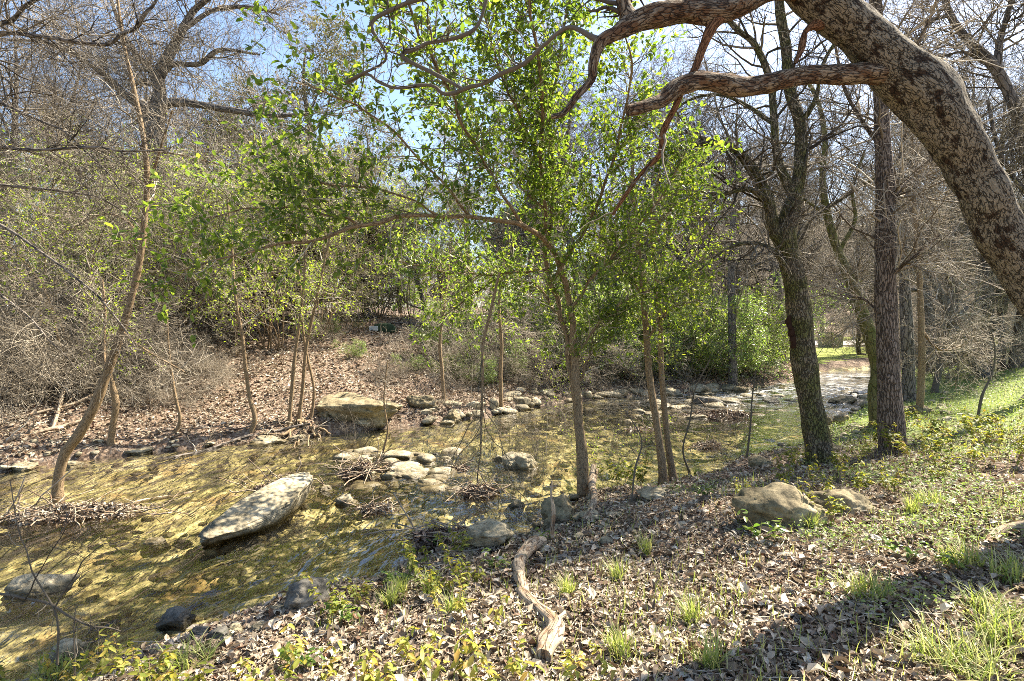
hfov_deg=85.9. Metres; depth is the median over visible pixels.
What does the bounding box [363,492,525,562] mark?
drift pile
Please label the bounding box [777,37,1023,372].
bare tree
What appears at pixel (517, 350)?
green shrub
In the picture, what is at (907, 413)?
leafy plant
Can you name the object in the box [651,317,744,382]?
thin shrub
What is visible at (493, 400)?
rock
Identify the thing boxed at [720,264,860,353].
bare brush
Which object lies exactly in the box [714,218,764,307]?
bare tree
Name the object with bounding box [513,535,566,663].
driftwood log
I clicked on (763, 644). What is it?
grass
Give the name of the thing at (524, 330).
bare brush
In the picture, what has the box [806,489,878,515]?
rock
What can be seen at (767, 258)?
bare tree
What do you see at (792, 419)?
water
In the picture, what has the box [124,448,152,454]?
rock
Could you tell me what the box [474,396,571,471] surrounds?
thin shrub
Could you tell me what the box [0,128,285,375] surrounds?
understory tree
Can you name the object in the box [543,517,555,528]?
rock
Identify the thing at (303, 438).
rock
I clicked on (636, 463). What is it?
bare sapling
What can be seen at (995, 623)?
grass tuft
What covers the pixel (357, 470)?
drift pile
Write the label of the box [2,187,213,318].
bare brush
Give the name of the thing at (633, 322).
green shrub
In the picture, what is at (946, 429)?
leafy plant
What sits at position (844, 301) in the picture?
bare tree
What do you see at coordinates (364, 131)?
juniper tree
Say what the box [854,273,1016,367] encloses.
bare brush
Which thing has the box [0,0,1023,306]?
sky
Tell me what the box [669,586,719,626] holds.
grass tuft
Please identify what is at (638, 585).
fallen twigs
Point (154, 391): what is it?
bare brush
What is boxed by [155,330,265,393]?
bare brush
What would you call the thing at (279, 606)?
rock
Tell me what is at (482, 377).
hanging branch
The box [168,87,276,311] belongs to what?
bare tree
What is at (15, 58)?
bare tree
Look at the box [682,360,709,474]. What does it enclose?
bare sapling
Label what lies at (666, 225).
bare tree
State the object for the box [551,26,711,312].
bare tree
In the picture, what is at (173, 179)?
understory tree
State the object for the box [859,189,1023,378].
bare tree
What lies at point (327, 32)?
juniper tree
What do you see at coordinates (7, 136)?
bare tree
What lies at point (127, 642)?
leafy plant
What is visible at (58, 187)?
juniper tree
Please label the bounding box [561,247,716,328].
green shrub
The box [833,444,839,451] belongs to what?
rock
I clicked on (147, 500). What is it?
fallen branch
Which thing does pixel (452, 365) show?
green shrub
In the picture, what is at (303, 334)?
sapling
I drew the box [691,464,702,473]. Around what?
grass tuft
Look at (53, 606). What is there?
bare bush
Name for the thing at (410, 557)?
leafy plant
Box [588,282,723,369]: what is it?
green shrub
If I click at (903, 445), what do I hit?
leafy plant
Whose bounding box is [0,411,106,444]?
fallen branch
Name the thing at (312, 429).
tree roots
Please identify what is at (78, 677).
leafy plant
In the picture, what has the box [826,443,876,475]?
leafy plant
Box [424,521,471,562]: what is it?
leafy plant
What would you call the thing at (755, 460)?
rock
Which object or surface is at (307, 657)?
leafy plant
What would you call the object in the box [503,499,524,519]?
rock
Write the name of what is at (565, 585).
grass tuft
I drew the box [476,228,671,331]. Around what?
green shrub
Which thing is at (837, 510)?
leafy plant
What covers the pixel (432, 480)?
stream gravel
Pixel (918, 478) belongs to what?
ground cover
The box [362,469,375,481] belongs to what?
rock
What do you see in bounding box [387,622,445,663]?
leafy plant
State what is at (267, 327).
understory tree
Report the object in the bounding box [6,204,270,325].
bare brush
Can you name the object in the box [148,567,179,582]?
rock
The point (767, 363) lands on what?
green shrub
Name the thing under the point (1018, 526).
rock
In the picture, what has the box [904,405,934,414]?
rock
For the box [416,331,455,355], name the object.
green shrub
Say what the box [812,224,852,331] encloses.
bare tree
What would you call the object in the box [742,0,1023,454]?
ridged tree
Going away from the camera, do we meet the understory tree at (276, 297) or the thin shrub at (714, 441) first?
the thin shrub at (714, 441)
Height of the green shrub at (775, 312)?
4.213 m
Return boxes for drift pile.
[0,468,189,540]
[219,457,332,503]
[312,435,412,489]
[341,491,424,517]
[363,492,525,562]
[445,468,517,506]
[447,457,489,473]
[624,416,671,433]
[668,399,769,424]
[678,434,729,451]
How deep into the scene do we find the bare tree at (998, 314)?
16.57 m
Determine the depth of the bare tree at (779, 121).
28.86 m
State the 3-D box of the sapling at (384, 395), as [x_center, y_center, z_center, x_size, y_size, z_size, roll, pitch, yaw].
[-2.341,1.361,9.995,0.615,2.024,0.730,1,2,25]
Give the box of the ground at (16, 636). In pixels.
[0,226,1023,680]
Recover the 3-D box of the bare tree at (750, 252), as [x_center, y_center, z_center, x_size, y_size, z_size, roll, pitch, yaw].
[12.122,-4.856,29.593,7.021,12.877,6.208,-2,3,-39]
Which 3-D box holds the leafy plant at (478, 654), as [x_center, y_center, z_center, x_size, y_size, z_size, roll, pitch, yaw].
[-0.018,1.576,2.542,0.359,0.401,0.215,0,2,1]
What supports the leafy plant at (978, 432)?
on the ground at (16, 636)
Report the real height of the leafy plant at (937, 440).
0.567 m
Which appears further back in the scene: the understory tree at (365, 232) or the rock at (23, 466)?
the understory tree at (365, 232)
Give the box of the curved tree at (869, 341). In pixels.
[753,49,919,428]
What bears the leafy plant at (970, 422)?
on the ground at (16, 636)
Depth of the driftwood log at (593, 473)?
6.73 m
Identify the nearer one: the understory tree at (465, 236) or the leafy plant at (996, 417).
the leafy plant at (996, 417)
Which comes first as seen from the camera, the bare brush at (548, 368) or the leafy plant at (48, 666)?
the leafy plant at (48, 666)
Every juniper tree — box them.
[0,124,50,244]
[5,98,102,274]
[191,60,307,319]
[235,0,387,327]
[324,89,421,318]
[393,221,423,313]
[425,173,477,314]
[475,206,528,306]
[523,201,578,295]
[572,182,624,285]
[626,223,672,308]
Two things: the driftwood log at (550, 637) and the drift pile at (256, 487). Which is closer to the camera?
the driftwood log at (550, 637)
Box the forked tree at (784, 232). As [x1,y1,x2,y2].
[612,0,965,465]
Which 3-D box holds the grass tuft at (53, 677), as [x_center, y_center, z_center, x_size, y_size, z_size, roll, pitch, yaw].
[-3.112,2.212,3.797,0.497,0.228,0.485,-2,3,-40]
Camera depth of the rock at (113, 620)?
4.46 m
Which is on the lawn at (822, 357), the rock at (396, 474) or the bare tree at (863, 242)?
the bare tree at (863, 242)
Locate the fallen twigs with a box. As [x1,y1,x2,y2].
[2,327,1023,680]
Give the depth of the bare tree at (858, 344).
31.57 m
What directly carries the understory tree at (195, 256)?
on the ground at (16, 636)
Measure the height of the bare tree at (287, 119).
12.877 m
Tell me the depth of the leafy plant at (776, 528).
4.48 m
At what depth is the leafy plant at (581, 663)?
2.85 m
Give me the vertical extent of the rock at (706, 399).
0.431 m
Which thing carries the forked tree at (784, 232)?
on the ground at (16, 636)
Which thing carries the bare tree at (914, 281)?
on the lawn at (822, 357)
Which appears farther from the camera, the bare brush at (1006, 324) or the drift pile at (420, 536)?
the bare brush at (1006, 324)
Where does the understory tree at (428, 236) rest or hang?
on the ground at (16, 636)
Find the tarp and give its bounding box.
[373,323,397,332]
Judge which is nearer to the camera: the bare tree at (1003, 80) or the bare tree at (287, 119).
the bare tree at (1003, 80)
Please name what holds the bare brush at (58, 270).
on the ground at (16, 636)
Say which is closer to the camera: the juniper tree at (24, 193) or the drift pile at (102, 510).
the drift pile at (102, 510)
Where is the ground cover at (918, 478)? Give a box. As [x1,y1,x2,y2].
[658,361,1023,642]
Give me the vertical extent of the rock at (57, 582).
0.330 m
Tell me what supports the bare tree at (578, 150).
on the ground at (16, 636)
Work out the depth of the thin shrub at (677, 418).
12.25 m
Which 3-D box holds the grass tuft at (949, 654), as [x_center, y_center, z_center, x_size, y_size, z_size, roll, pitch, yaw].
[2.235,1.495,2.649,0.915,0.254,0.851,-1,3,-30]
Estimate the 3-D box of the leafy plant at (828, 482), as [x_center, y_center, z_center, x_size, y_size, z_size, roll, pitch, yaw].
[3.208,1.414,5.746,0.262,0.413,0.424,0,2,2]
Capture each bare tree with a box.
[0,0,136,319]
[0,0,148,247]
[0,27,65,266]
[87,99,150,256]
[124,67,235,269]
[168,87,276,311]
[206,86,326,312]
[326,136,409,317]
[368,153,447,319]
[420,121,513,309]
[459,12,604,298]
[461,38,669,314]
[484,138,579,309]
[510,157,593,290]
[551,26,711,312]
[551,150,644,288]
[586,27,761,293]
[612,162,699,311]
[661,170,766,296]
[671,38,865,325]
[699,157,806,317]
[704,125,777,385]
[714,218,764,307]
[718,50,871,362]
[743,200,839,298]
[744,105,873,301]
[759,186,837,342]
[775,225,836,326]
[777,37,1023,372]
[802,214,834,289]
[808,189,872,254]
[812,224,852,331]
[822,138,945,352]
[824,0,1023,399]
[827,251,861,332]
[828,34,998,403]
[828,211,897,354]
[847,25,1023,370]
[855,93,1023,415]
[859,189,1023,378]
[909,231,939,311]
[911,247,1014,393]
[922,30,1023,278]
[922,210,1013,351]
[931,168,1022,367]
[936,249,981,313]
[944,73,1022,371]
[948,167,1023,371]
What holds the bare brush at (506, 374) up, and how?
on the ground at (16, 636)
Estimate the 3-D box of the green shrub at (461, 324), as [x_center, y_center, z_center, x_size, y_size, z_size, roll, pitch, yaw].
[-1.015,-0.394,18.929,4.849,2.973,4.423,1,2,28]
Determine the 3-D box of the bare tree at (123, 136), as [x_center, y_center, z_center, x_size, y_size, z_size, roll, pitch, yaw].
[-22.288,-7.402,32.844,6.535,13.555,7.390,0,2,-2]
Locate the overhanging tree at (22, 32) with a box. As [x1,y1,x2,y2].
[0,0,247,422]
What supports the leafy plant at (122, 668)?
on the ground at (16, 636)
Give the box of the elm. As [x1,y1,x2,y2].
[0,0,325,336]
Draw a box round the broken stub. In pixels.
[550,481,555,537]
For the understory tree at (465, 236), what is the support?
on the ground at (16, 636)
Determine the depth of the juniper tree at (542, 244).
36.88 m
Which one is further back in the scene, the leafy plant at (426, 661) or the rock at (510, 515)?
the rock at (510, 515)
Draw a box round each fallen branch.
[0,368,128,423]
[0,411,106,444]
[14,372,111,411]
[115,350,202,399]
[128,491,195,505]
[150,421,309,463]
[308,318,414,324]
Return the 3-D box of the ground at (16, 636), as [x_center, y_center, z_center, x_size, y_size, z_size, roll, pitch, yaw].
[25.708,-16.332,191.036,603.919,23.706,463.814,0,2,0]
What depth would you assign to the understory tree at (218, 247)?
22.42 m
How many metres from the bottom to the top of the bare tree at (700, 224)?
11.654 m
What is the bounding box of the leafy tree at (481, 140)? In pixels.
[97,0,746,496]
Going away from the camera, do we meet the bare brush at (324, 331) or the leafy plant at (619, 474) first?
the leafy plant at (619, 474)
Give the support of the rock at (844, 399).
on the ground at (16, 636)
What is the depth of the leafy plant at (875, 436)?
8.69 m
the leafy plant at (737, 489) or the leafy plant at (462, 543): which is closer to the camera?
the leafy plant at (462, 543)
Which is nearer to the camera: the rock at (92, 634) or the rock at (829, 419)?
the rock at (92, 634)
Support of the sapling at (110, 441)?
on the ground at (16, 636)
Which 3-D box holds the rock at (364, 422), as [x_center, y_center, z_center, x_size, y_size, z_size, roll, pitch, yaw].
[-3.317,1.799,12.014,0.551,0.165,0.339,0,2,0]
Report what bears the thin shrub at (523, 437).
on the ground at (16, 636)
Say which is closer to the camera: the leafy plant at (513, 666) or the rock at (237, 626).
the leafy plant at (513, 666)
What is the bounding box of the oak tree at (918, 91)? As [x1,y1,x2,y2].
[329,0,1023,317]
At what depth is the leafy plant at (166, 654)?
3.09 m
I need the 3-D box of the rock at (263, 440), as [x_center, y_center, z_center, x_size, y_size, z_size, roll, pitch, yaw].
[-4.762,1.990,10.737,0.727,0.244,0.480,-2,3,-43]
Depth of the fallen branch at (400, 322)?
22.63 m
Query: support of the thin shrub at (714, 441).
on the ground at (16, 636)
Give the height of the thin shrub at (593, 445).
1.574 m
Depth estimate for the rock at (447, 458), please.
9.39 m
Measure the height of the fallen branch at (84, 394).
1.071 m
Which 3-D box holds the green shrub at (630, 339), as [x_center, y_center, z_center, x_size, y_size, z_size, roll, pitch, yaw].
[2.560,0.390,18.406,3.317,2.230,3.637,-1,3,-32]
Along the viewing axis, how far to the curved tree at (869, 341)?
10.45 m
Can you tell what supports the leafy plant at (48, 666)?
on the ground at (16, 636)
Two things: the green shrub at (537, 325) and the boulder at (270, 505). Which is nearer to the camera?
the boulder at (270, 505)
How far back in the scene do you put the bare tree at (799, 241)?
25.63 m
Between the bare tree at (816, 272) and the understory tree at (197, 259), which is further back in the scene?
the bare tree at (816, 272)
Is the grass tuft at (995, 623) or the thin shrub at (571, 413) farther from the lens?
the thin shrub at (571, 413)
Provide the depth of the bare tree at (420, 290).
24.69 m
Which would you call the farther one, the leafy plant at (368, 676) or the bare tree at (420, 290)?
the bare tree at (420, 290)
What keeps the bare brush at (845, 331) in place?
on the lawn at (822, 357)
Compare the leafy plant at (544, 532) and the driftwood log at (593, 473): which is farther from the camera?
the driftwood log at (593, 473)
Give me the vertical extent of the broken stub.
0.507 m
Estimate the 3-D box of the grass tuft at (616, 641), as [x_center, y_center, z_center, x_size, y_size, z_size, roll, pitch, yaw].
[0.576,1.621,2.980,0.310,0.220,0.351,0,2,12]
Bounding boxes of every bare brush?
[0,202,273,343]
[0,208,163,337]
[0,212,234,380]
[0,227,202,389]
[0,249,202,418]
[0,286,234,412]
[0,288,172,425]
[0,319,181,403]
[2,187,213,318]
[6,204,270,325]
[69,316,231,399]
[87,346,228,411]
[103,257,225,317]
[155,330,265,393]
[176,266,259,316]
[180,273,280,313]
[266,302,354,343]
[360,350,432,380]
[368,283,545,386]
[418,267,598,378]
[444,330,535,390]
[472,330,601,387]
[508,303,643,393]
[542,329,656,379]
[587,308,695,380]
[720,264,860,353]
[814,285,944,352]
[815,283,941,350]
[827,299,1008,355]
[848,275,1015,349]
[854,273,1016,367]
[862,290,1023,385]
[898,272,1012,329]
[913,292,1013,355]
[914,298,1016,357]
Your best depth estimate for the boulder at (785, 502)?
4.79 m
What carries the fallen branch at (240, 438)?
on the ground at (16, 636)
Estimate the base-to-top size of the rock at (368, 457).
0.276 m
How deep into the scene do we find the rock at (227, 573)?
5.37 m
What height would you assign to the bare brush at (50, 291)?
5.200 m
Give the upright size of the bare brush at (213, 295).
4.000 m
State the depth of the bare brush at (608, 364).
18.06 m
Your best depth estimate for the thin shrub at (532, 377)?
15.66 m
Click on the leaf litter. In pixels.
(478, 589)
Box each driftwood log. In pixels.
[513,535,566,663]
[581,464,598,522]
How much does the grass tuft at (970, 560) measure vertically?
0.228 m
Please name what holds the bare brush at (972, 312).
on the ground at (16, 636)
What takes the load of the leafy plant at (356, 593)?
on the ground at (16, 636)
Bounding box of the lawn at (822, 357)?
[786,337,867,363]
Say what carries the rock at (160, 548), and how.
on the ground at (16, 636)
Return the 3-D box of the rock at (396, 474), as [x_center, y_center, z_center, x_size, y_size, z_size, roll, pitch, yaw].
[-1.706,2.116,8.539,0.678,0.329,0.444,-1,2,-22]
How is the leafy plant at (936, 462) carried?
on the ground at (16, 636)
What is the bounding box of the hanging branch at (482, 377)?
[430,272,536,539]
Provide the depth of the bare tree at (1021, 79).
20.36 m
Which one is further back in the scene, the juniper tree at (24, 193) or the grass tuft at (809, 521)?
the juniper tree at (24, 193)
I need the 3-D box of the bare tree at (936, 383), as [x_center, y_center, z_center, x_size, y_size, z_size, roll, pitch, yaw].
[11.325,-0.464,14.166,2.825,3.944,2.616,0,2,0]
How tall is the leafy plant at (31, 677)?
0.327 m
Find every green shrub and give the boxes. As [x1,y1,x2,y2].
[304,315,345,333]
[333,337,370,357]
[389,352,426,370]
[400,288,557,367]
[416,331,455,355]
[430,353,473,378]
[451,353,498,387]
[467,333,560,380]
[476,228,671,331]
[479,284,600,352]
[480,276,654,373]
[511,278,662,372]
[515,323,584,375]
[530,323,643,380]
[549,278,718,355]
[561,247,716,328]
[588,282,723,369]
[600,328,686,380]
[608,323,714,378]
[633,285,790,380]
[637,325,720,377]
[644,259,823,345]
[665,288,788,371]
[676,328,776,381]
[685,279,865,382]
[694,284,785,326]
[718,321,789,375]
[719,307,837,361]
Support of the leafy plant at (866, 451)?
on the ground at (16, 636)
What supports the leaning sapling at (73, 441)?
on the ground at (16, 636)
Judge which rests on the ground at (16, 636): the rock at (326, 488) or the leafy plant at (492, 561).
the leafy plant at (492, 561)
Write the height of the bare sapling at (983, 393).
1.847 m
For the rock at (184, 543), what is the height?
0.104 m
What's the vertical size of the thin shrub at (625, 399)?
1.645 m
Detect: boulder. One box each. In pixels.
[197,472,313,551]
[315,392,402,428]
[731,482,834,532]
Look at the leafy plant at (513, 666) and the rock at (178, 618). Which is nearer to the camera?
the leafy plant at (513, 666)
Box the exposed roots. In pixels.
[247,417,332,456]
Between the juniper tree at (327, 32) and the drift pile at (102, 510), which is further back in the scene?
the juniper tree at (327, 32)
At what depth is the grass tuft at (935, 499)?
5.15 m
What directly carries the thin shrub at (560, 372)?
on the ground at (16, 636)
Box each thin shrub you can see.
[324,404,399,447]
[388,360,467,417]
[410,353,486,418]
[430,443,583,523]
[442,385,566,452]
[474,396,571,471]
[493,342,560,390]
[529,336,598,404]
[534,375,648,445]
[544,396,685,487]
[554,339,626,400]
[591,367,659,427]
[602,324,691,388]
[634,377,705,436]
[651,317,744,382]
[682,400,763,463]
[702,382,794,434]
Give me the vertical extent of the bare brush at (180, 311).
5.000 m
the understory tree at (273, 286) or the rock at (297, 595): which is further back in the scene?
the understory tree at (273, 286)
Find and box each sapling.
[27,0,263,506]
[67,285,134,445]
[146,299,188,433]
[196,190,283,432]
[256,212,332,425]
[271,232,326,418]
[292,223,353,418]
[359,360,405,451]
[431,236,465,399]
[475,235,527,406]
[554,82,739,484]
[600,130,749,480]
[616,400,658,502]
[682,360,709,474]
[731,367,772,457]
[975,324,1008,416]
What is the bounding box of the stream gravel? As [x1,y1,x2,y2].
[0,372,957,652]
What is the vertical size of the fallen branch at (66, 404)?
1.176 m
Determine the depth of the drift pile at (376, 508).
6.95 m
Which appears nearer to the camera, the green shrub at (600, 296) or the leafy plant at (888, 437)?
the leafy plant at (888, 437)
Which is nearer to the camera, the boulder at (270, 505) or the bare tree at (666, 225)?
the boulder at (270, 505)
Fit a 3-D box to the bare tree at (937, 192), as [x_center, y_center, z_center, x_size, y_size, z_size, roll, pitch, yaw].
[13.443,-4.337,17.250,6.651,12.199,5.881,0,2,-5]
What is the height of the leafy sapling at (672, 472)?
5.246 m
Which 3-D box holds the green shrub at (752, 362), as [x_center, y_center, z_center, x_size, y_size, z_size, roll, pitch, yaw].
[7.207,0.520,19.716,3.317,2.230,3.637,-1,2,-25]
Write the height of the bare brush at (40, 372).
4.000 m
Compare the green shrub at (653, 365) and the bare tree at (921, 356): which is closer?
the bare tree at (921, 356)
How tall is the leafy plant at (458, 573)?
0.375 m
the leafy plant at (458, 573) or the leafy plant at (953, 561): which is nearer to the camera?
the leafy plant at (953, 561)
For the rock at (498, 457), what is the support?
on the ground at (16, 636)
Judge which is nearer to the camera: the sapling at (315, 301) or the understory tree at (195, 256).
the sapling at (315, 301)
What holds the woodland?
on the ground at (16, 636)
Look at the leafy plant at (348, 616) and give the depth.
3.70 m
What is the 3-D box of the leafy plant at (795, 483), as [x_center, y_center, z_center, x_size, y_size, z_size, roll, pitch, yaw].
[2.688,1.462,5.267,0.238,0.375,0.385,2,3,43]
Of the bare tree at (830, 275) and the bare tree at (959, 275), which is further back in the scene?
the bare tree at (830, 275)
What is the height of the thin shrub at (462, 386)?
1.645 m
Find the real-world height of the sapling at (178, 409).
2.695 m
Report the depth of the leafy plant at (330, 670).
3.01 m
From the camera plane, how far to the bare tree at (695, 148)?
22.61 m
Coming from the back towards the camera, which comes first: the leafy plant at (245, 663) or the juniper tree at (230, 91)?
the juniper tree at (230, 91)
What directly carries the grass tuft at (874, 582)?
on the ground at (16, 636)
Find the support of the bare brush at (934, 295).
on the lawn at (822, 357)
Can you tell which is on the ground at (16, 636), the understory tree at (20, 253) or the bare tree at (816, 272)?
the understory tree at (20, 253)
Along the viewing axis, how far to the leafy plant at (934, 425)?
8.75 m
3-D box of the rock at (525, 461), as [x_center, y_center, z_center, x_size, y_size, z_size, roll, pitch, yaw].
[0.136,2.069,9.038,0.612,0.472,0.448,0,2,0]
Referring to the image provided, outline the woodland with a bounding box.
[13,176,994,313]
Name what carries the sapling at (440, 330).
on the ground at (16, 636)
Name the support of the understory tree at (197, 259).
on the ground at (16, 636)
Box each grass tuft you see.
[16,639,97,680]
[155,624,233,679]
[368,577,408,608]
[387,565,416,593]
[408,565,447,594]
[434,584,469,615]
[550,568,587,598]
[595,612,643,662]
[601,552,629,583]
[624,528,659,555]
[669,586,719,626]
[678,621,748,669]
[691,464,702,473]
[800,507,830,530]
[811,561,911,603]
[870,594,1023,680]
[892,492,925,514]
[908,481,953,507]
[922,531,1006,570]
[943,592,1023,653]
[950,571,1023,622]
[965,541,1023,584]
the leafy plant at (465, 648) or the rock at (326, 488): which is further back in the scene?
the rock at (326, 488)
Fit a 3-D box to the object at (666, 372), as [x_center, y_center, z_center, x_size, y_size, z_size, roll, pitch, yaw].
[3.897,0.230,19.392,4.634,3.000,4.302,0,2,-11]
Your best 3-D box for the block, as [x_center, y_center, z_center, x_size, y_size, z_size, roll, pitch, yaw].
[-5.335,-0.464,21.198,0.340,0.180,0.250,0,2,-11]
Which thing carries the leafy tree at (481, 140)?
on the ground at (16, 636)
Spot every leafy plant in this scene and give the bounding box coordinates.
[0,659,34,680]
[0,672,45,680]
[39,649,72,680]
[44,645,110,680]
[60,628,132,680]
[93,624,138,665]
[99,642,169,680]
[120,642,177,680]
[122,653,214,680]
[230,655,260,680]
[242,643,303,680]
[274,641,325,668]
[279,619,342,680]
[301,572,351,629]
[323,599,360,621]
[341,577,372,604]
[350,648,392,680]
[356,626,419,680]
[373,643,441,680]
[381,558,421,583]
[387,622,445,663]
[396,538,431,576]
[409,551,458,598]
[418,635,481,680]
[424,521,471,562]
[426,528,450,548]
[427,573,475,623]
[439,543,485,587]
[458,590,510,655]
[467,646,545,680]
[475,622,534,680]
[480,547,510,569]
[535,527,557,543]
[551,648,617,680]
[559,638,602,670]
[589,456,623,486]
[595,447,642,490]
[625,447,654,485]
[694,483,715,494]
[731,476,751,492]
[736,509,791,545]
[771,447,798,479]
[780,478,805,493]
[782,443,810,469]
[797,477,851,526]
[805,454,836,489]
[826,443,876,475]
[831,451,875,490]
[847,435,871,458]
[859,427,877,448]
[874,461,906,494]
[877,421,903,455]
[880,537,928,557]
[892,434,931,462]
[904,408,920,427]
[909,405,944,440]
[909,422,960,466]
[923,415,957,446]
[924,445,960,477]
[925,535,964,570]
[958,406,988,442]
[958,413,1010,455]
[960,434,1006,464]
[979,404,1023,439]
[980,413,1023,465]
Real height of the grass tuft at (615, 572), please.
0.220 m
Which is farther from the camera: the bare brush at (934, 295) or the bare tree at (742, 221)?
the bare brush at (934, 295)
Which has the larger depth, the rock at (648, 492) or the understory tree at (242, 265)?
the understory tree at (242, 265)
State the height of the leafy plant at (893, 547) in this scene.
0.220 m
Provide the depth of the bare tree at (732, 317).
18.82 m
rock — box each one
[0,573,79,614]
[10,462,38,471]
[39,638,100,676]
[43,532,65,542]
[66,461,87,469]
[77,624,106,641]
[99,614,121,632]
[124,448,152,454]
[140,536,171,557]
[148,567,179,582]
[154,606,196,631]
[172,540,193,549]
[190,625,210,635]
[207,626,228,640]
[215,567,246,579]
[229,623,243,631]
[248,435,288,446]
[251,620,265,632]
[265,604,283,613]
[284,576,329,609]
[287,434,305,443]
[317,411,329,418]
[317,485,338,499]
[334,493,359,514]
[352,455,372,464]
[353,419,370,426]
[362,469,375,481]
[381,464,423,486]
[406,395,435,407]
[437,456,453,465]
[442,409,461,422]
[462,518,513,549]
[489,397,498,409]
[492,455,502,467]
[502,451,538,479]
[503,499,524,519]
[540,494,574,523]
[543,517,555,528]
[636,486,668,500]
[691,396,727,405]
[733,386,746,392]
[748,455,772,467]
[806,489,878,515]
[827,395,856,403]
[827,417,831,424]
[832,414,848,423]
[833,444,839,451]
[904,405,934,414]
[985,521,1023,545]
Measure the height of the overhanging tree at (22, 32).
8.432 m
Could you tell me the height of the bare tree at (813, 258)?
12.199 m
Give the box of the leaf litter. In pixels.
[0,311,1023,680]
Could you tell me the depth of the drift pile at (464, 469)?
8.81 m
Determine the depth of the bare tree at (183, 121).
27.91 m
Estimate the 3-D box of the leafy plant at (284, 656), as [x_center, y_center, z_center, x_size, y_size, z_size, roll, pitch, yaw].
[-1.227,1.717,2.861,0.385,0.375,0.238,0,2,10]
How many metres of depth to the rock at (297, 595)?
3.97 m
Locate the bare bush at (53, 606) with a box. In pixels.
[0,459,149,679]
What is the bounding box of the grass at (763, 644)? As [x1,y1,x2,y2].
[311,369,1023,680]
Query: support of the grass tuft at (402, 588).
on the ground at (16, 636)
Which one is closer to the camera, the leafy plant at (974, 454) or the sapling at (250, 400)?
the leafy plant at (974, 454)
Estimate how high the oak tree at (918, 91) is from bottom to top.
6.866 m
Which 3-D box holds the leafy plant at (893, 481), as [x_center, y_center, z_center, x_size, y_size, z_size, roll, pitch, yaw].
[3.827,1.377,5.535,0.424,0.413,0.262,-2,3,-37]
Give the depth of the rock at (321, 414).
11.87 m
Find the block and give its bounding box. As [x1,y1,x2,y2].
[369,326,377,330]
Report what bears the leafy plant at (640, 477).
on the ground at (16, 636)
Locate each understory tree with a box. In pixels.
[0,103,225,337]
[0,109,307,345]
[0,115,240,322]
[0,121,224,391]
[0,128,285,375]
[53,119,231,310]
[82,99,369,350]
[85,129,314,325]
[89,96,275,270]
[140,118,373,356]
[146,137,304,350]
[191,158,259,311]
[196,153,414,312]
[215,167,385,316]
[227,137,432,319]
[273,108,444,340]
[352,126,485,317]
[352,126,559,316]
[375,162,478,318]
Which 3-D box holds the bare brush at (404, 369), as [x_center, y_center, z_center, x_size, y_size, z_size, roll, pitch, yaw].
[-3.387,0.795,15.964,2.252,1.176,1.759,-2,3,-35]
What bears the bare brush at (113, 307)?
on the ground at (16, 636)
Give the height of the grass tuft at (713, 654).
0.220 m
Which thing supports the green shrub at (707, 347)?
on the ground at (16, 636)
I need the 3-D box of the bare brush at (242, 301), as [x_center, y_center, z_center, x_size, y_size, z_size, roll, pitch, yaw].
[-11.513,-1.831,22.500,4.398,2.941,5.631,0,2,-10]
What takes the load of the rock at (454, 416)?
on the ground at (16, 636)
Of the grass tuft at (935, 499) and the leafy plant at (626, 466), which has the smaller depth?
the grass tuft at (935, 499)
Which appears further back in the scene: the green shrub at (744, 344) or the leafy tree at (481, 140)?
the green shrub at (744, 344)
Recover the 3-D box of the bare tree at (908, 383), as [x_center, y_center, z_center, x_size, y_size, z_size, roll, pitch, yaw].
[9.520,-2.733,13.118,4.015,8.757,2.768,0,2,0]
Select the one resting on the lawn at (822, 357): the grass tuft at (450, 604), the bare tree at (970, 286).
the bare tree at (970, 286)
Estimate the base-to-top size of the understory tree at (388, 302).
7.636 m
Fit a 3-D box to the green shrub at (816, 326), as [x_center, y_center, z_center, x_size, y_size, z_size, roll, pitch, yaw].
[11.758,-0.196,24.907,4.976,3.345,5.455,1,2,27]
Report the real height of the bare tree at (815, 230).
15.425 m
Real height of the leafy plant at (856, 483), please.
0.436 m
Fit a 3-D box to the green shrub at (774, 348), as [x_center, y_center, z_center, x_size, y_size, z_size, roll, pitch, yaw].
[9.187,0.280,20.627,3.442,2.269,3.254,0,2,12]
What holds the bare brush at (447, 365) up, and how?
on the ground at (16, 636)
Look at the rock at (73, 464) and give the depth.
9.01 m
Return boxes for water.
[0,365,916,667]
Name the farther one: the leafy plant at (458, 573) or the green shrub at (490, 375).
the green shrub at (490, 375)
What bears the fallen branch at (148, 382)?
on the ground at (16, 636)
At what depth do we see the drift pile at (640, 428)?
11.94 m
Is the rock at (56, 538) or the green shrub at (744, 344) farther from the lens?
the green shrub at (744, 344)
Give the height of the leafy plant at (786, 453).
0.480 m

